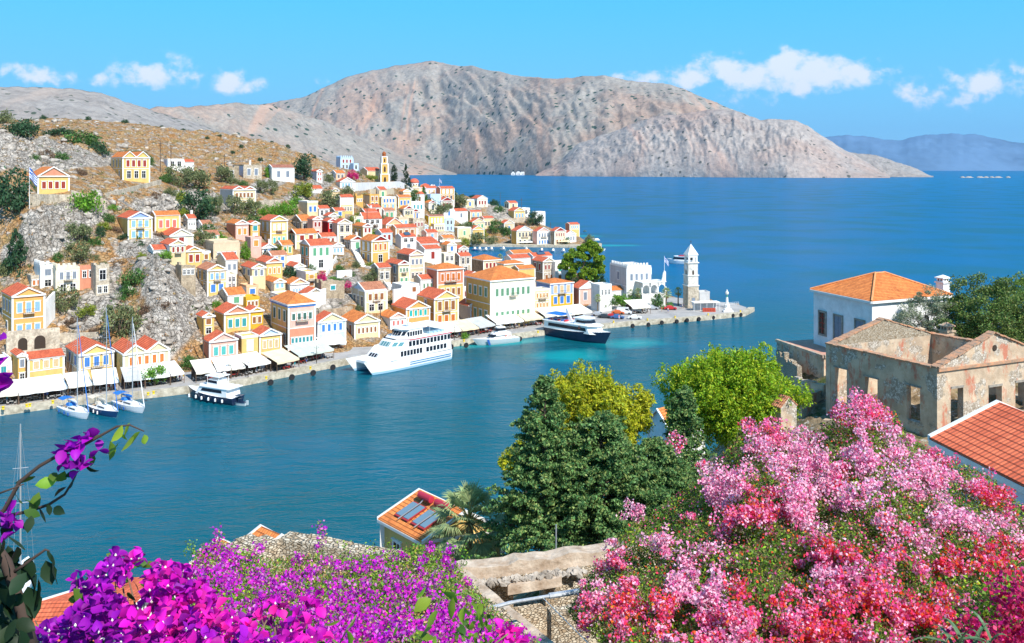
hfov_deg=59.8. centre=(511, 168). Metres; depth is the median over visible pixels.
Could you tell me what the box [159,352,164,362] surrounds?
window
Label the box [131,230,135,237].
window
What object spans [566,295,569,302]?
window
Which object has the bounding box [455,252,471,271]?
house
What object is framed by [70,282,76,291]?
window
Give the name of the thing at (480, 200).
house
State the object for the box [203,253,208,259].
window
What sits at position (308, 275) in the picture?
house
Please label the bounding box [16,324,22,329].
window
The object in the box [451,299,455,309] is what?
window
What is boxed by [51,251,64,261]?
bush
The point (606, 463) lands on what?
conifer tree
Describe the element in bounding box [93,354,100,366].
window
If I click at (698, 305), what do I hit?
kiosk
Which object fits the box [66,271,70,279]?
window
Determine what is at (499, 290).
house
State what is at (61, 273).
window
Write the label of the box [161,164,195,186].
olive tree
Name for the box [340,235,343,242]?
window
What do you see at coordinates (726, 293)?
harbour light
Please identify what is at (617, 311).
parked car
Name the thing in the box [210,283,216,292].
window
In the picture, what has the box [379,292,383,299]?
window
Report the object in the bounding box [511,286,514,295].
window
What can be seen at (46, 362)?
window
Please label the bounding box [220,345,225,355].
window
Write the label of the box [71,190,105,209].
garden wall
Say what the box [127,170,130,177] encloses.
window
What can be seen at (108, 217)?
bush
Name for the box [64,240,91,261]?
olive tree
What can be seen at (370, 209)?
house
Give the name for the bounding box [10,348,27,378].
house
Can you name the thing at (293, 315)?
window
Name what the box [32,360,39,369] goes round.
window
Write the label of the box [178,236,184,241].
window
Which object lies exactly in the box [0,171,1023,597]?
sea
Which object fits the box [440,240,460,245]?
canopy
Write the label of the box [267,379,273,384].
tyre fender
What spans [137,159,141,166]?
window
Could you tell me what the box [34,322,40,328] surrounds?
window
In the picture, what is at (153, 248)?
house
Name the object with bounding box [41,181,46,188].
window
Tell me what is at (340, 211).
house
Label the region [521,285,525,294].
window
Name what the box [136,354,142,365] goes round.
window
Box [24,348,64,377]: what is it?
house
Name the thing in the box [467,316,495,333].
awning
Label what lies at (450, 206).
olive tree
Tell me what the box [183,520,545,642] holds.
bougainvillea hedge
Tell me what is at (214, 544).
house
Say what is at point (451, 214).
house
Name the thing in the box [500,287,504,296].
window
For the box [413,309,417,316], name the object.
window
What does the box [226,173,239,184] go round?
bush
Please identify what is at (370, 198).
house
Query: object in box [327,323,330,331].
window
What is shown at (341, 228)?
house
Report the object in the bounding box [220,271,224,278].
window
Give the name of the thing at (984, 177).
islet
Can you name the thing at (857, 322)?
window
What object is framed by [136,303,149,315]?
bush
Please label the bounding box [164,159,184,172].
house
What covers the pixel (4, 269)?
bush
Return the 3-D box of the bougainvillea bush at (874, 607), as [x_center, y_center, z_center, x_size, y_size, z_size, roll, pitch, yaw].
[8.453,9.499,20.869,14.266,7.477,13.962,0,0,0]
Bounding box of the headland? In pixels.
[851,152,932,176]
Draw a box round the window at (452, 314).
[450,313,454,320]
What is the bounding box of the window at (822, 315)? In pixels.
[818,310,826,336]
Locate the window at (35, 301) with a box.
[34,300,40,311]
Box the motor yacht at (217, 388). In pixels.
[188,372,243,405]
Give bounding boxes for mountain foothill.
[150,102,456,174]
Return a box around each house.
[0,352,11,372]
[1,282,45,330]
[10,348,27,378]
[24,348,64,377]
[26,273,38,287]
[27,166,69,193]
[33,577,193,640]
[34,259,52,288]
[52,262,79,292]
[65,336,114,379]
[78,265,90,289]
[91,263,108,295]
[111,151,150,182]
[111,335,170,382]
[117,210,152,239]
[147,244,166,253]
[149,210,179,232]
[159,238,186,264]
[163,227,193,245]
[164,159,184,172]
[175,262,195,296]
[182,210,195,229]
[184,159,193,170]
[186,245,202,268]
[189,537,229,563]
[195,310,215,334]
[196,220,212,229]
[196,261,227,296]
[198,230,219,238]
[202,250,210,259]
[202,329,238,360]
[203,238,239,261]
[213,301,250,332]
[215,252,238,272]
[216,166,238,179]
[218,286,245,304]
[220,185,255,214]
[225,218,249,240]
[227,272,236,286]
[233,160,261,179]
[235,331,258,353]
[239,276,258,294]
[240,261,266,288]
[243,294,259,306]
[244,304,264,328]
[245,236,261,257]
[247,220,259,235]
[247,524,283,538]
[252,325,282,353]
[255,255,283,278]
[260,214,287,245]
[261,239,276,254]
[264,250,287,269]
[265,275,286,291]
[267,164,294,181]
[269,290,316,350]
[270,290,286,296]
[274,240,293,254]
[285,276,309,292]
[286,261,305,276]
[288,228,317,248]
[291,214,308,228]
[296,268,316,286]
[298,200,317,215]
[299,238,332,269]
[299,286,325,303]
[307,216,322,232]
[311,169,322,182]
[311,185,322,193]
[315,279,343,298]
[316,310,346,344]
[317,232,336,241]
[318,205,329,216]
[322,217,335,231]
[323,212,339,218]
[325,188,339,206]
[330,170,344,179]
[330,207,345,217]
[331,218,352,244]
[331,241,344,254]
[335,177,355,191]
[335,194,353,214]
[336,156,353,168]
[341,309,380,338]
[343,232,361,251]
[347,216,362,223]
[350,163,358,170]
[351,281,387,311]
[352,222,372,236]
[353,193,362,207]
[358,212,381,228]
[358,289,386,312]
[359,205,376,211]
[359,234,389,262]
[360,167,378,181]
[363,194,378,203]
[363,204,381,216]
[370,262,390,282]
[373,186,386,195]
[374,228,392,244]
[377,488,504,561]
[379,196,395,216]
[381,309,406,329]
[382,205,394,217]
[382,217,403,229]
[385,258,410,281]
[391,224,416,236]
[391,296,430,326]
[392,281,419,299]
[395,195,410,207]
[395,216,408,223]
[395,232,415,248]
[396,248,424,281]
[398,204,413,217]
[399,189,410,195]
[409,214,424,235]
[411,201,423,217]
[413,191,423,200]
[413,274,432,290]
[414,208,420,217]
[416,236,438,248]
[416,244,440,264]
[417,286,459,321]
[420,226,437,240]
[424,198,436,212]
[424,214,443,225]
[425,186,436,194]
[425,263,464,300]
[427,194,440,204]
[431,223,444,230]
[436,186,454,206]
[438,231,454,236]
[438,235,454,242]
[441,197,453,208]
[441,241,456,252]
[441,252,454,263]
[442,209,454,223]
[444,218,453,230]
[454,208,467,223]
[454,226,470,244]
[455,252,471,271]
[457,245,468,252]
[459,298,471,318]
[464,199,473,207]
[464,265,535,327]
[464,270,474,285]
[468,210,481,220]
[468,218,484,227]
[471,195,487,206]
[471,225,484,241]
[472,254,501,271]
[479,216,493,228]
[496,260,524,268]
[500,219,513,232]
[503,254,530,264]
[504,200,517,208]
[505,249,531,254]
[508,207,525,217]
[511,225,532,243]
[511,264,534,276]
[522,207,529,216]
[527,251,551,263]
[532,227,549,243]
[532,256,555,282]
[533,211,544,224]
[535,278,574,306]
[535,286,550,310]
[550,227,565,244]
[552,260,570,280]
[565,222,579,236]
[566,230,576,242]
[574,279,592,304]
[591,282,611,310]
[610,260,651,298]
[612,285,623,305]
[647,407,704,465]
[699,290,709,300]
[809,271,952,346]
[825,317,1023,436]
[928,400,1023,524]
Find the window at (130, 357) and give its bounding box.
[128,355,134,366]
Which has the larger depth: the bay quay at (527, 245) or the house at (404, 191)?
the bay quay at (527, 245)
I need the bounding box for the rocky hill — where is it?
[0,86,409,182]
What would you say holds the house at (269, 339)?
on the quay at (679, 311)
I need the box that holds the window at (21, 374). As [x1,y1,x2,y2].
[19,372,24,378]
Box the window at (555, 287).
[553,285,557,293]
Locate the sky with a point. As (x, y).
(882, 69)
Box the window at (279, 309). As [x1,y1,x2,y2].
[278,307,280,319]
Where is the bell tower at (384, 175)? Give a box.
[379,152,389,185]
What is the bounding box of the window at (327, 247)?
[325,246,329,255]
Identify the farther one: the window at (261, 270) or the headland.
the headland
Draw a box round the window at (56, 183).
[54,181,58,188]
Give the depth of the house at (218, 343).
213.24 m
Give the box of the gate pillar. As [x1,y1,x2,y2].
[771,394,797,472]
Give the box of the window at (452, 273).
[451,272,455,280]
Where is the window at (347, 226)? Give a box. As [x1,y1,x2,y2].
[345,224,349,231]
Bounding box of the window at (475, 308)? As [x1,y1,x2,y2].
[474,307,476,316]
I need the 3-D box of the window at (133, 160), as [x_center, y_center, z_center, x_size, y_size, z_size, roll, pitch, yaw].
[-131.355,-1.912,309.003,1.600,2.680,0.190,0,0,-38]
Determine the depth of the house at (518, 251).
409.53 m
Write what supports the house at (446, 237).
on the hillside
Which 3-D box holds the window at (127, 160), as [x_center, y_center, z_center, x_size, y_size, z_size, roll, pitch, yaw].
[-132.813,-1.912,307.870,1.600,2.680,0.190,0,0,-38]
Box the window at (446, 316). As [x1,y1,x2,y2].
[444,314,448,321]
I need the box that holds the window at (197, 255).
[195,253,199,261]
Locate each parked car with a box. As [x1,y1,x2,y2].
[592,311,601,315]
[598,313,609,318]
[610,314,624,318]
[611,309,624,314]
[628,314,641,319]
[646,305,658,309]
[664,305,676,309]
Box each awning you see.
[0,379,23,404]
[14,374,67,404]
[64,370,92,395]
[91,367,118,393]
[120,365,144,390]
[139,362,169,388]
[163,360,183,384]
[190,358,215,380]
[211,356,230,378]
[223,355,245,378]
[234,351,270,375]
[261,348,298,370]
[285,340,333,364]
[316,335,346,349]
[430,321,461,338]
[450,319,478,336]
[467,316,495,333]
[486,314,523,329]
[517,312,543,327]
[535,306,566,321]
[558,304,591,317]
[624,299,650,314]
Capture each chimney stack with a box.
[934,275,949,298]
[938,322,955,335]
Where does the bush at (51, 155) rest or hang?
on the hillside
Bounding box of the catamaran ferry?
[346,318,452,374]
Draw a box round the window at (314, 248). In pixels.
[312,247,316,255]
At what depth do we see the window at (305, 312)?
223.88 m
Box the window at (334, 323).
[333,322,337,330]
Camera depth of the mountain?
7930.20 m
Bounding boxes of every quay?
[0,297,745,406]
[469,241,601,247]
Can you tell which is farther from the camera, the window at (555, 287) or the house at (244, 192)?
the house at (244, 192)
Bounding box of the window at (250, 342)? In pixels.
[247,339,253,351]
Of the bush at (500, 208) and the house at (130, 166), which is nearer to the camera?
the house at (130, 166)
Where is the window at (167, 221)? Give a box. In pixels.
[165,219,169,227]
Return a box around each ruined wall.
[776,350,801,385]
[794,376,825,399]
[798,390,821,417]
[823,418,840,427]
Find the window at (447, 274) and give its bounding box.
[446,273,449,280]
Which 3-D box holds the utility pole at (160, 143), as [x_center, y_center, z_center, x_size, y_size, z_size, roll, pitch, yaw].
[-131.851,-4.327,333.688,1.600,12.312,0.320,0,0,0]
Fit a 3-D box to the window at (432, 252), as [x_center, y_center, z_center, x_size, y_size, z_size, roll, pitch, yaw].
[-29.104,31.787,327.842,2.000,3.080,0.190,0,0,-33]
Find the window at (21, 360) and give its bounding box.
[19,358,24,367]
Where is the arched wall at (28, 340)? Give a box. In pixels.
[6,327,59,354]
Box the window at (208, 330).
[205,326,211,333]
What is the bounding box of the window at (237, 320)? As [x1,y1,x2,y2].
[235,317,240,327]
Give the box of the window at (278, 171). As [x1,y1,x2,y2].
[276,170,280,177]
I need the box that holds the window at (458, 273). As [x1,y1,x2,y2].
[457,272,460,279]
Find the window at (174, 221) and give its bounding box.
[172,219,176,227]
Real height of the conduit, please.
0.316 m
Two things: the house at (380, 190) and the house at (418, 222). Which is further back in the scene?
the house at (380, 190)
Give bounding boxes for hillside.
[0,118,738,379]
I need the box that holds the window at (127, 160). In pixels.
[125,159,130,166]
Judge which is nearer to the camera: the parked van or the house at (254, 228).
the parked van
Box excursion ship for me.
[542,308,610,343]
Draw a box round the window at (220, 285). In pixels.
[218,283,223,290]
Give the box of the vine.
[235,587,529,642]
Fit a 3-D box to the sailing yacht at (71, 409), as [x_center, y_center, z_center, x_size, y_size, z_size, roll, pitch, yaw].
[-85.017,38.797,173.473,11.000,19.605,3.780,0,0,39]
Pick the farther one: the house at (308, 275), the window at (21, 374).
the house at (308, 275)
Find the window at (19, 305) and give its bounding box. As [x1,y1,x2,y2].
[16,301,23,313]
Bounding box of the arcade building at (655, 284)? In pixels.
[635,271,666,304]
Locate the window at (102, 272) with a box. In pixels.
[99,269,105,279]
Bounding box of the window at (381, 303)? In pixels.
[378,302,383,310]
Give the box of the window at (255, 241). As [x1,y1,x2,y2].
[253,239,258,246]
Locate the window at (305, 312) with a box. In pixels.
[303,311,307,319]
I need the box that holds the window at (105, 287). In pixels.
[103,285,107,292]
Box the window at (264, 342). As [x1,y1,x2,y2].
[262,339,267,348]
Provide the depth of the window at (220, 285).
239.89 m
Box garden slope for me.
[513,323,1023,641]
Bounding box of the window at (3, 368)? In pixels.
[0,364,7,372]
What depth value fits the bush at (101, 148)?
329.09 m
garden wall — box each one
[30,194,71,206]
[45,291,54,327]
[60,332,98,342]
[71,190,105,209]
[105,180,160,197]
[259,200,280,208]
[287,254,300,262]
[301,291,324,307]
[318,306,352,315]
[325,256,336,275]
[336,270,351,277]
[352,181,408,190]
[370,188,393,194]
[393,287,409,302]
[498,218,525,222]
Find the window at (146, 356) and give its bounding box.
[143,354,149,364]
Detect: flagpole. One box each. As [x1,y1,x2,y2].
[29,167,36,208]
[664,256,667,283]
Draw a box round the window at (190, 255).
[189,254,192,262]
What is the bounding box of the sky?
[0,0,1023,142]
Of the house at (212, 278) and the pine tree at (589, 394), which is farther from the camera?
the house at (212, 278)
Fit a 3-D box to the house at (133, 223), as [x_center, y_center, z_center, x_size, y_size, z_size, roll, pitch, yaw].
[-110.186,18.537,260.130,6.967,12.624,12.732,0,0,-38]
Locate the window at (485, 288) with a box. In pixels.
[484,286,486,296]
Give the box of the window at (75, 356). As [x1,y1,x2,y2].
[74,354,76,365]
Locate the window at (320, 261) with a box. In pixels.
[318,259,323,267]
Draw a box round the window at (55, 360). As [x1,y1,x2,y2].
[52,357,59,366]
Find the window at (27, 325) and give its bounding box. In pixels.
[25,323,31,329]
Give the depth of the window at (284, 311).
223.60 m
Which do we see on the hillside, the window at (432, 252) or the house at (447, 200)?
the house at (447, 200)
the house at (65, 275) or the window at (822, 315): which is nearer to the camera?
the window at (822, 315)
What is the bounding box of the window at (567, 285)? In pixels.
[566,284,569,292]
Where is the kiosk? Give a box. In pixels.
[690,300,719,310]
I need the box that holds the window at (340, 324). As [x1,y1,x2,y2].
[338,321,342,330]
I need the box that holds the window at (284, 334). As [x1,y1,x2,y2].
[282,332,285,344]
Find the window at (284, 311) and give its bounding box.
[282,309,285,321]
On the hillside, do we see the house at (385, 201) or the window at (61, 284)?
the house at (385, 201)
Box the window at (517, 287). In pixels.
[516,286,519,294]
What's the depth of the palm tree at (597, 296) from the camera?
288.88 m
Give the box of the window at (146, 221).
[144,219,148,226]
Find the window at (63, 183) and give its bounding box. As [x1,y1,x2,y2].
[61,180,65,188]
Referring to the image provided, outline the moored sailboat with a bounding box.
[8,424,35,592]
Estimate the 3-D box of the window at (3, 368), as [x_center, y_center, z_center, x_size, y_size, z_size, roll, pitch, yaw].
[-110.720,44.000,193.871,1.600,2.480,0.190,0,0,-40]
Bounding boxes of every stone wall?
[221,533,279,605]
[277,531,417,620]
[426,560,522,626]
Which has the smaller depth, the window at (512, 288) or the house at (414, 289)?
the window at (512, 288)
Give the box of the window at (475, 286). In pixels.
[473,284,476,294]
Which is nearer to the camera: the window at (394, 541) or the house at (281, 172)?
the window at (394, 541)
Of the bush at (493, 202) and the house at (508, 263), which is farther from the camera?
the bush at (493, 202)
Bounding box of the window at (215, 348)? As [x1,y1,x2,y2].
[213,346,218,356]
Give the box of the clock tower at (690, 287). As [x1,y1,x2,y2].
[682,244,698,307]
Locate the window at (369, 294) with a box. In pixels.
[368,293,371,300]
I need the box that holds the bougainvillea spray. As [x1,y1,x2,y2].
[0,332,147,642]
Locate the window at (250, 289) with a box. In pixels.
[249,287,255,293]
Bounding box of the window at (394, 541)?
[391,537,401,549]
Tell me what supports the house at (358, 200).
on the hillside
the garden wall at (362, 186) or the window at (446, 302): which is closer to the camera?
the window at (446, 302)
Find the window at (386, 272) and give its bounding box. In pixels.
[385,271,388,278]
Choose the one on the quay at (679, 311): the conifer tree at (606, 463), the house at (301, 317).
the house at (301, 317)
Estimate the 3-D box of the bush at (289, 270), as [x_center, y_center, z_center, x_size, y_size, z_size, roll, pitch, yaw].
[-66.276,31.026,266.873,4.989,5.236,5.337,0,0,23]
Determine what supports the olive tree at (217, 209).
on the hillside
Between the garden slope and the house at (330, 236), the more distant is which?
the house at (330, 236)
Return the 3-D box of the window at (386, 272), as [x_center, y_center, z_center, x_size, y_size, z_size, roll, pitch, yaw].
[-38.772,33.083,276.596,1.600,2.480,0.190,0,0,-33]
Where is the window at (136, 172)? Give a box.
[134,170,138,177]
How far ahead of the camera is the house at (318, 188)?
376.02 m
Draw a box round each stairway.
[352,248,365,266]
[383,281,391,289]
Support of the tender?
on the sea
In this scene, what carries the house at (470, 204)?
on the hillside
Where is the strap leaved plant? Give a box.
[908,610,1008,642]
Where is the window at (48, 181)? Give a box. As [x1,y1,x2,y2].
[48,181,52,188]
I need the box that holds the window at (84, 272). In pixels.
[81,270,86,277]
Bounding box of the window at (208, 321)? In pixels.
[205,317,211,324]
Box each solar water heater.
[394,491,433,521]
[410,499,450,530]
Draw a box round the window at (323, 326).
[321,323,325,332]
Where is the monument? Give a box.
[722,305,732,311]
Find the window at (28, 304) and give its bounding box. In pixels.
[25,301,31,312]
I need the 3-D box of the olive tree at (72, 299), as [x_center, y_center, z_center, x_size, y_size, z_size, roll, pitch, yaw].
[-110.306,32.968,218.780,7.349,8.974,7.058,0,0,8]
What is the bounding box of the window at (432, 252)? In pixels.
[431,251,434,258]
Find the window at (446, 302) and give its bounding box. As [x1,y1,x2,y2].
[444,300,448,310]
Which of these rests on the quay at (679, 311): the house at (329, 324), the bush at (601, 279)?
the house at (329, 324)
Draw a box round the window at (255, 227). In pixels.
[253,225,257,230]
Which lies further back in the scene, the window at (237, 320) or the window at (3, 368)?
the window at (237, 320)
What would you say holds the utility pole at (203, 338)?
on the hillside
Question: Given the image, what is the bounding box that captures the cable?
[543,598,587,642]
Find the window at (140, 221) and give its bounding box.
[137,219,142,226]
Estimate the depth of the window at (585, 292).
307.35 m
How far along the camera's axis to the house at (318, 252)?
278.69 m
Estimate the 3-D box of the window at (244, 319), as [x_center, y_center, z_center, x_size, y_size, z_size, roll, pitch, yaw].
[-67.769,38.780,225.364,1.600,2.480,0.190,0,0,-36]
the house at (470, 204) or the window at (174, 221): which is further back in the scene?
the house at (470, 204)
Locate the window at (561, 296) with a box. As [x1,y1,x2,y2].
[560,295,563,303]
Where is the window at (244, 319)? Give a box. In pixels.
[241,317,246,326]
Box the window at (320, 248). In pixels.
[319,247,322,255]
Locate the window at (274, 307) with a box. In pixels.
[273,306,275,317]
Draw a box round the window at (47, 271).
[44,268,51,275]
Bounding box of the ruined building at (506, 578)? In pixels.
[453,539,657,642]
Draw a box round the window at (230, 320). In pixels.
[228,318,232,327]
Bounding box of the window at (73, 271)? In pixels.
[71,270,77,278]
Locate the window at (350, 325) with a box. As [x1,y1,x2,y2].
[348,323,351,334]
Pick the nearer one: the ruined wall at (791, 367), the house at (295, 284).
the ruined wall at (791, 367)
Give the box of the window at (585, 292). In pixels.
[583,291,587,299]
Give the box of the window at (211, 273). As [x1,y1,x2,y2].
[209,272,214,279]
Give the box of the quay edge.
[0,307,754,415]
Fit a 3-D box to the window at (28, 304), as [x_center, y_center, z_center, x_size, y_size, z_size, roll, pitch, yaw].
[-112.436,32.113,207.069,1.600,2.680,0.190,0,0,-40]
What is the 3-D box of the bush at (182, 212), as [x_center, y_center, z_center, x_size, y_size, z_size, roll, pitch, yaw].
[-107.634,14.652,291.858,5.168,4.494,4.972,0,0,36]
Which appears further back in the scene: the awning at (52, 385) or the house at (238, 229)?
the house at (238, 229)
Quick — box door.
[833,313,842,338]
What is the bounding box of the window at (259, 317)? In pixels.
[257,315,261,323]
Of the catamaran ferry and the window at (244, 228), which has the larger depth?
the window at (244, 228)
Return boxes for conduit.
[473,588,578,614]
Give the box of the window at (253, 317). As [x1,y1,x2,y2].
[252,315,256,323]
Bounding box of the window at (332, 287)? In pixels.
[330,284,336,290]
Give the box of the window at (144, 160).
[142,159,146,166]
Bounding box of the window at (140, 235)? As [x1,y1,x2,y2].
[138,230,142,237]
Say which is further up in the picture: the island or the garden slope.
the island
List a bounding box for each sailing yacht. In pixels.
[56,318,88,418]
[84,308,117,417]
[111,317,144,412]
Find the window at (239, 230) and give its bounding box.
[237,227,241,234]
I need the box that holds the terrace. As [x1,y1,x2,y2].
[775,339,825,377]
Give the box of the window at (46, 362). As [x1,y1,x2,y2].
[42,358,49,368]
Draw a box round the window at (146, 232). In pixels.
[144,230,148,237]
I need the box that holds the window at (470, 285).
[469,283,471,293]
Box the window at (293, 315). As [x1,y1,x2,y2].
[291,312,296,320]
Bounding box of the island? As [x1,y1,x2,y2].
[825,133,1023,170]
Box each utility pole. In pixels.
[25,353,26,377]
[158,141,161,171]
[203,318,203,358]
[286,310,286,349]
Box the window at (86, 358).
[83,356,89,367]
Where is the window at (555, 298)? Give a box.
[553,296,557,304]
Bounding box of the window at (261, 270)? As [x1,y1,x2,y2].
[260,268,263,275]
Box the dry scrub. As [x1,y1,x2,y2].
[1,117,514,360]
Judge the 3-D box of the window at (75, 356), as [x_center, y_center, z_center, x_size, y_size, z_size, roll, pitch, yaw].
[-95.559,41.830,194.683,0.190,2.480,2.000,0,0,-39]
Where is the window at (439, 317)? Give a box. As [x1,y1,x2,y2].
[437,314,442,321]
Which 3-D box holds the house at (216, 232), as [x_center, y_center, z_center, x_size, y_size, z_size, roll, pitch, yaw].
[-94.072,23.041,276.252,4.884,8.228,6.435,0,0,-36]
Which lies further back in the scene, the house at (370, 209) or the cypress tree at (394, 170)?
the cypress tree at (394, 170)
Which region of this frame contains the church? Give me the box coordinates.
[410,178,429,190]
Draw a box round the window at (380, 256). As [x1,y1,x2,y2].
[378,254,382,262]
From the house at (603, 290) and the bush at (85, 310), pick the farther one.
the house at (603, 290)
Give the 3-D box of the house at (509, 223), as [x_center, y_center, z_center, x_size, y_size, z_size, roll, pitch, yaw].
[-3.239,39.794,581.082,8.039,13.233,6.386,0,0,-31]
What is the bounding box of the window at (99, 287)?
[97,285,102,293]
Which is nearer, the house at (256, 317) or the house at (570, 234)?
the house at (256, 317)
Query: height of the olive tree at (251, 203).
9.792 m
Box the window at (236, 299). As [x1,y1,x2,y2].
[233,295,239,303]
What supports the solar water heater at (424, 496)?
on the house at (400, 532)
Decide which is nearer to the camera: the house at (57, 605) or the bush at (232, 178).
the house at (57, 605)
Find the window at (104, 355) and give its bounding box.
[103,353,109,364]
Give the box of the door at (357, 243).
[355,241,359,248]
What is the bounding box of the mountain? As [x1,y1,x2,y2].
[260,61,732,174]
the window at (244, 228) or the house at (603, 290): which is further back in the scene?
the house at (603, 290)
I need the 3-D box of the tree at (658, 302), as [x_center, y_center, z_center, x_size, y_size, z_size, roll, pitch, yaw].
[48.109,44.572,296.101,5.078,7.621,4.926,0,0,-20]
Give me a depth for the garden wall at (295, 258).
275.97 m
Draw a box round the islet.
[960,176,1010,177]
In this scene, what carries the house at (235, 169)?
on the hillside
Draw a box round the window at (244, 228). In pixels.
[242,227,247,234]
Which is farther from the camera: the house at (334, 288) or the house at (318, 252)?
the house at (318, 252)
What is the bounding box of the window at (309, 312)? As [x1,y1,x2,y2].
[308,311,312,318]
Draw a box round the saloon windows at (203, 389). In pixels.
[201,388,221,393]
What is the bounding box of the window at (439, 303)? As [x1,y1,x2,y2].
[437,300,442,310]
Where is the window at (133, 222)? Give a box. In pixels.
[131,220,135,227]
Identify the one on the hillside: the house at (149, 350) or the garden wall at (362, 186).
the garden wall at (362, 186)
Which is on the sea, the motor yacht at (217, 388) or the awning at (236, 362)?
the motor yacht at (217, 388)
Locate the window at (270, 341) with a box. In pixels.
[268,339,272,348]
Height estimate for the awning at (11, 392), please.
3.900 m
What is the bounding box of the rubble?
[0,118,499,344]
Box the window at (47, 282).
[44,278,51,286]
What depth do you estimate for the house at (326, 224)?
316.33 m
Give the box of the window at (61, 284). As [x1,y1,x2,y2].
[59,283,66,292]
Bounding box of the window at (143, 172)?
[141,170,145,177]
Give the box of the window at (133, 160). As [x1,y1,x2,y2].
[131,159,135,166]
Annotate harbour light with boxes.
[724,290,729,307]
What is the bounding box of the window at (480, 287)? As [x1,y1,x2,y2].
[478,285,481,295]
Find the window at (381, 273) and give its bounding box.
[380,271,383,279]
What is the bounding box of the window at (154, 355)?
[151,353,156,363]
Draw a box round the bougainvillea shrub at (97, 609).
[35,546,337,642]
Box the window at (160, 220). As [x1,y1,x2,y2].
[158,219,163,227]
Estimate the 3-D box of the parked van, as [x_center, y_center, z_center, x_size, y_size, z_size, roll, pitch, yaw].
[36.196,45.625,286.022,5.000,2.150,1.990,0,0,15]
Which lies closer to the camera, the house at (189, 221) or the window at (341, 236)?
the house at (189, 221)
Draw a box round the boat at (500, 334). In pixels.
[473,323,519,344]
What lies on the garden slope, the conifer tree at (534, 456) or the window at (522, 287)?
the conifer tree at (534, 456)
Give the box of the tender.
[234,394,248,405]
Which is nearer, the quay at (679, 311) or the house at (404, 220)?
the quay at (679, 311)
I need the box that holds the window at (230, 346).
[228,344,233,354]
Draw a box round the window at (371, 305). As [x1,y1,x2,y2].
[369,303,374,311]
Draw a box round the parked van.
[616,307,631,314]
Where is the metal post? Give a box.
[555,525,556,548]
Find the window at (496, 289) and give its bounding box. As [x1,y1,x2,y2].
[495,288,498,296]
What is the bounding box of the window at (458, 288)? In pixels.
[457,287,460,294]
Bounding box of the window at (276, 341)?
[274,338,278,347]
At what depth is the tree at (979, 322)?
104.17 m
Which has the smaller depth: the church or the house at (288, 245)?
the house at (288, 245)
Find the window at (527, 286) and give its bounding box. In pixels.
[526,285,529,293]
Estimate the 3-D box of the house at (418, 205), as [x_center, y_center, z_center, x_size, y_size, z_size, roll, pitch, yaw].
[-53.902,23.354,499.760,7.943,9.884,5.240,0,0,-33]
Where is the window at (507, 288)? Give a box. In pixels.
[505,287,509,295]
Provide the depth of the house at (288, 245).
288.04 m
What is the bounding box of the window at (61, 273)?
[58,271,63,279]
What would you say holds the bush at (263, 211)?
on the hillside
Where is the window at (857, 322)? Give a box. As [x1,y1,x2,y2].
[854,318,864,328]
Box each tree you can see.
[0,165,35,214]
[1,228,33,276]
[46,284,81,313]
[64,219,93,243]
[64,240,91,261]
[96,302,143,337]
[140,362,166,385]
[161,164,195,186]
[174,187,218,220]
[182,165,213,189]
[193,228,216,245]
[196,221,216,231]
[211,194,223,214]
[213,163,232,181]
[223,194,244,214]
[239,196,262,215]
[246,214,260,222]
[254,177,268,193]
[265,179,277,194]
[292,152,313,179]
[308,263,316,269]
[317,188,343,207]
[390,164,397,180]
[401,163,412,188]
[408,188,420,200]
[422,185,428,201]
[423,479,504,561]
[440,202,452,208]
[455,192,469,207]
[456,222,472,227]
[469,232,485,245]
[473,374,612,558]
[485,235,498,243]
[487,218,502,232]
[495,409,682,551]
[497,437,541,522]
[526,209,543,225]
[534,358,655,456]
[557,239,605,280]
[567,273,579,283]
[585,434,723,544]
[594,294,601,310]
[605,296,617,307]
[612,293,632,306]
[633,287,640,297]
[649,341,814,471]
[651,292,663,306]
[659,384,716,507]
[661,287,670,304]
[674,286,682,305]
[891,283,957,332]
[931,272,1023,342]
[993,271,1023,326]
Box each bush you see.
[0,109,16,123]
[0,117,40,137]
[0,260,15,276]
[29,153,40,159]
[39,149,54,157]
[41,126,73,135]
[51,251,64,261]
[55,151,72,159]
[60,129,104,145]
[63,317,80,325]
[66,189,106,214]
[71,303,97,317]
[72,168,87,174]
[87,141,112,155]
[87,236,104,245]
[89,327,100,333]
[90,254,100,260]
[94,226,106,236]
[96,221,112,229]
[100,213,115,222]
[107,204,119,210]
[109,226,121,232]
[114,286,136,300]
[116,233,128,239]
[116,267,146,289]
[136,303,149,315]
[150,155,155,165]
[152,192,160,198]
[154,231,163,235]
[154,301,171,308]
[158,250,172,258]
[159,173,174,182]
[163,187,177,196]
[175,189,187,205]
[179,207,188,216]
[179,354,196,369]
[212,300,221,306]
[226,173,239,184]
[239,180,248,185]
[240,241,250,258]
[257,204,270,215]
[263,164,269,176]
[270,202,289,214]
[281,200,298,215]
[282,265,296,277]
[288,182,315,197]
[290,197,302,204]
[317,271,326,280]
[324,172,333,182]
[334,264,346,269]
[342,184,354,193]
[344,280,351,287]
[346,169,358,179]
[349,215,359,223]
[352,260,360,267]
[360,267,381,281]
[365,175,378,179]
[425,201,449,213]
[458,237,469,245]
[460,332,470,338]
[489,199,499,205]
[492,205,506,212]
[500,226,510,235]
[500,513,517,527]
[566,385,1023,642]
[584,233,594,242]
[590,274,607,282]
[942,559,1023,642]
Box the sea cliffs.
[536,109,889,177]
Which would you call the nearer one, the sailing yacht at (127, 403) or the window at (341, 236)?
the sailing yacht at (127, 403)

